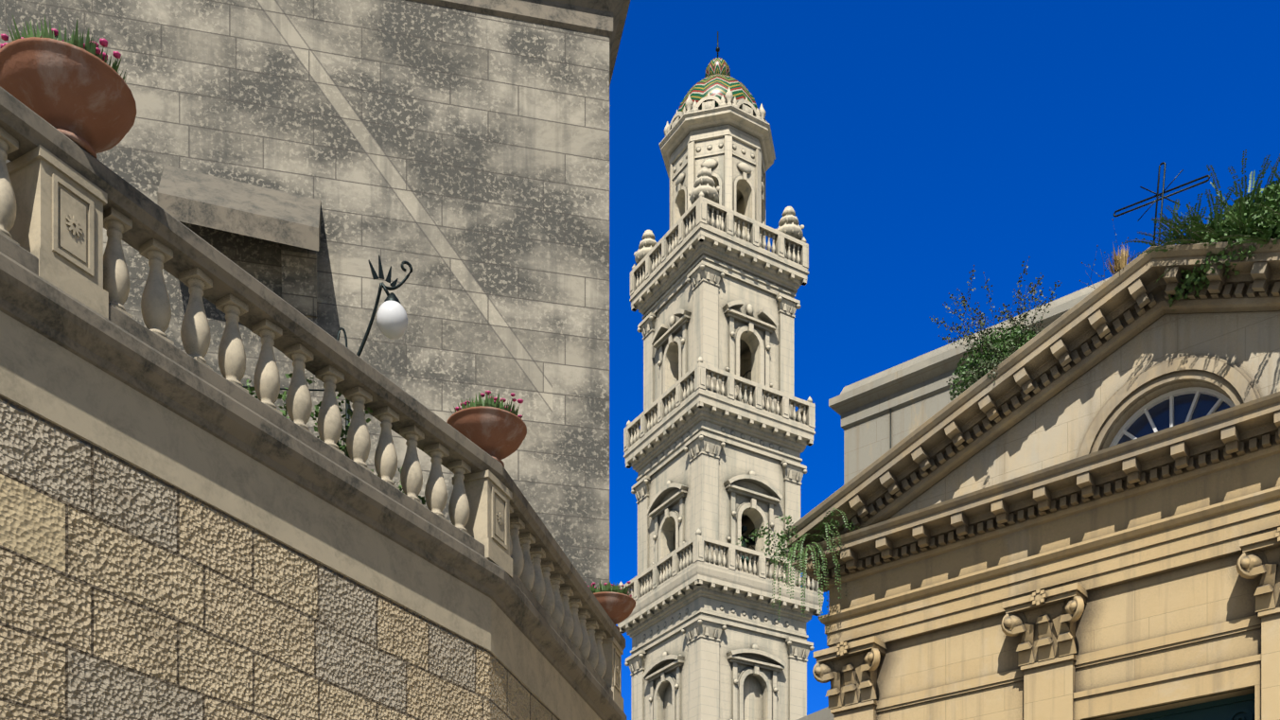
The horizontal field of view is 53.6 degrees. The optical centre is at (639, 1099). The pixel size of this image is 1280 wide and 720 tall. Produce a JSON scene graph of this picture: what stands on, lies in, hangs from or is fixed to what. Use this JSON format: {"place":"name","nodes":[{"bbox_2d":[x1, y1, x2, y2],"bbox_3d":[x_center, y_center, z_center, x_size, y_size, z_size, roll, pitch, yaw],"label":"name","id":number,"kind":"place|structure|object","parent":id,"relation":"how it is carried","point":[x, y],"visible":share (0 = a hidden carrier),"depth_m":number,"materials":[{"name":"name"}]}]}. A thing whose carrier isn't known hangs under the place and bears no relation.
{"place":"outdoors","nodes":[
{"label":"outdoors","id":0,"kind":"place"},
{"bbox_2d":[0,86,626,719],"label":"terrace wall","id":1,"kind":"structure","parent":0,"point":[189,533],"depth_m":9.41,"materials":[{"name":"beige stone"}]},
{"bbox_2d":[616,87,824,719],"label":"bell tower","id":2,"kind":"structure","parent":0,"point":[702,599],"depth_m":55.27,"materials":[{"name":"stone"}]},
{"bbox_2d":[644,625,789,719],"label":"tower shaft","id":3,"kind":"object","parent":2,"relation":"on","point":[731,638],"visible":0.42,"depth_m":55.35,"materials":[{"name":"stone"}]},
{"bbox_2d":[648,443,784,582],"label":"tower shaft","id":4,"kind":"object","parent":2,"relation":"on","point":[734,461],"visible":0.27,"depth_m":55.57,"materials":[{"name":"stone"}]},
{"bbox_2d":[654,275,778,416],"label":"tower shaft","id":5,"kind":"object","parent":2,"relation":"on","point":[730,289],"visible":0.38,"depth_m":55.79,"materials":[{"name":"stone"}]},
{"bbox_2d":[677,31,757,111],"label":"dome","id":6,"kind":"structure","parent":2,"relation":"on","point":[718,80],"depth_m":55.87,"materials":[{"name":"tile"}]},
{"bbox_2d":[672,137,763,244],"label":"octagonal tower","id":7,"kind":"structure","parent":2,"relation":"on","point":[743,198],"depth_m":55.88,"materials":[{"name":"stone"}]},
{"bbox_2d":[741,369,754,566],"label":"tower bells","id":8,"kind":"object","parent":2,"relation":"in","point":[750,542],"visible":0.08,"depth_m":56.37,"materials":[{"name":"brown metal"}]},
{"bbox_2d":[797,706,833,719],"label":"house","id":9,"kind":"structure","parent":0,"point":[825,713],"depth_m":39.92,"materials":[{"name":"paint"}]},
{"bbox_2d":[609,0,1279,719],"label":"sky","id":10,"kind":"structure","parent":0,"point":[918,144],"materials":[{"name":"blue"}]},
{"bbox_2d":[828,277,1110,484],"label":"church nave","id":11,"kind":"structure","parent":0,"point":[913,394],"depth_m":24.28,"materials":[{"name":"stone"}]},
{"bbox_2d":[890,408,891,448],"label":"nave fixtures","id":12,"kind":"object","parent":11,"relation":"attached to","point":[890,428],"visible":0.02,"depth_m":24.44,"materials":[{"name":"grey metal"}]},
{"bbox_2d":[948,325,1035,400],"bbox_3d":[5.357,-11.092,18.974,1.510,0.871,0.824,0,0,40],"label":"shrub","id":13,"kind":"object","parent":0,"point":[970,359],"visible":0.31,"depth_m":18.89,"materials":[{"name":"green plant"}]},
{"bbox_2d":[876,310,1279,719],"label":"church front","id":14,"kind":"structure","parent":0,"point":[1051,431],"depth_m":17.82,"materials":[{"name":"stone"}]},
{"label":"ground","id":15,"kind":"structure","parent":0,"visible":0},
{"bbox_2d":[0,0,630,588],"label":"building wall","id":16,"kind":"structure","parent":15,"relation":"on","point":[308,159],"depth_m":19.25,"materials":[{"name":"stone"}]},
{"bbox_2d":[784,238,1279,719],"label":"church facade","id":17,"kind":"object","parent":15,"relation":"on","point":[1036,556],"visible":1,"depth_m":17.89,"materials":[{"name":"beige stone"}]},
{"bbox_2d":[736,508,859,566],"bbox_3d":[2.686,-8.926,20.375,1.751,0.763,1.742,0,0,-37],"label":"hanging plant","id":18,"kind":"object","parent":17,"relation":"on","point":[781,537],"visible":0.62,"depth_m":20.15,"materials":[{"name":"green plant"}]},
{"bbox_2d":[771,508,857,638],"bbox_3d":[2.872,-8.343,20.123,1.282,1.804,1.414,0,0,35],"label":"hanging plant","id":19,"kind":"object","parent":17,"relation":"on","point":[801,551],"visible":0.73,"depth_m":19.94,"materials":[{"name":"green plant"}]},
{"bbox_2d":[929,256,1062,385],"bbox_3d":[5.391,-11.601,19.185,1.562,1.903,1.825,0,0,-35],"label":"shrub","id":20,"kind":"object","parent":17,"relation":"on","point":[982,324],"visible":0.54,"depth_m":19.04,"materials":[{"name":"green plant"}]},
{"bbox_2d":[1079,218,1128,288],"bbox_3d":[6.629,-11.806,18.040,0.734,1.389,0.821,0,0,14],"label":"plant","id":21,"kind":"object","parent":17,"relation":"on","point":[1103,263],"visible":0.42,"depth_m":18.00,"materials":[{"name":"brown plant"}]},
{"bbox_2d":[1102,243,1135,275],"bbox_3d":[6.520,-11.378,17.211,0.452,0.328,0.397,0,0,-16],"label":"dry tuft","id":22,"kind":"object","parent":17,"relation":"on","point":[1120,261],"visible":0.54,"depth_m":17.09,"materials":[{"name":"beige plant"}]},
{"bbox_2d":[1113,161,1209,245],"bbox_3d":[7.021,-11.934,17.149,1.275,1.538,0.051,4,-2,40],"label":"iron cross","id":23,"kind":"object","parent":17,"relation":"on","point":[1164,191],"visible":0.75,"depth_m":17.14,"materials":[{"name":"grey metal"}]},
{"bbox_2d":[1124,183,1275,245],"bbox_3d":[7.395,-11.563,16.803,1.796,0.943,1.340,0,0,11],"label":"plant","id":24,"kind":"object","parent":17,"relation":"on","point":[1175,235],"visible":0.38,"depth_m":16.64,"materials":[{"name":"green plant"}]},
{"bbox_2d":[1130,149,1279,296],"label":"plant","id":25,"kind":"object","parent":17,"relation":"on","point":[1242,201],"visible":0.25,"depth_m":16.19,"materials":[{"name":"green plant"}]},
{"bbox_2d":[1168,179,1279,310],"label":"shrub","id":26,"kind":"object","parent":17,"relation":"on","point":[1189,276],"visible":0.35,"depth_m":16.21,"materials":[{"name":"green plant"}]},
{"bbox_2d":[1196,164,1279,292],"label":"plant","id":27,"kind":"object","parent":17,"relation":"on","point":[1257,240],"visible":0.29,"depth_m":15.88,"materials":[{"name":"green plant"}]},
{"bbox_2d":[1108,386,1254,719],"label":"window","id":28,"kind":"structure","parent":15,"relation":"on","point":[1172,409],"depth_m":17.44,"materials":[{"name":"blue glass"}]},
{"bbox_3d":[-10.371,-2.873,11.426,13.972,9.150,19.060,0,0,29],"label":"terrace","id":29,"kind":"object","parent":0,"visible":0},
{"bbox_2d":[0,15,136,158],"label":"pot","id":30,"kind":"object","parent":29,"relation":"on","point":[75,92],"visible":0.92,"depth_m":8.12,"materials":[{"name":"ceramic"}]},
{"bbox_2d":[242,372,372,457],"bbox_3d":[-3.211,-5.813,11.359,2.040,1.238,2.056,0,0,2],"label":"terrace shrub","id":31,"kind":"object","parent":29,"relation":"on","point":[343,448],"visible":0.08,"depth_m":10.98,"materials":[{"name":"green plant"}]},
{"bbox_2d":[242,254,412,455],"bbox_3d":[-4.063,-6.384,10.459,4.493,2.412,0.549,0,0,-31],"label":"globe lamp","id":32,"kind":"object","parent":29,"relation":"on","point":[392,318],"visible":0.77,"depth_m":11.35,"materials":[{"name":"white glass"}]},
{"bbox_2d":[370,467,425,504],"bbox_3d":[-2.600,-5.663,12.235,0.756,0.936,1.393,0,0,-39],"label":"terrace shrub","id":33,"kind":"object","parent":29,"relation":"on","point":[418,497],"depth_m":11.95,"materials":[{"name":"green plant"}]},
{"bbox_2d":[446,390,526,467],"bbox_3d":[-1.508,-6.526,12.463,0.792,0.613,0.792,0,0,2],"label":"pot","id":34,"kind":"object","parent":29,"relation":"on","point":[496,429],"visible":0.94,"depth_m":12.22,"materials":[{"name":"ceramic"}]},
{"bbox_2d":[584,580,635,631],"bbox_3d":[-0.429,-6.513,16.806,0.757,0.588,0.757,0,0,2],"label":"pot","id":35,"kind":"object","parent":29,"relation":"on","point":[618,604],"visible":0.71,"depth_m":16.56,"materials":[{"name":"ceramic"}]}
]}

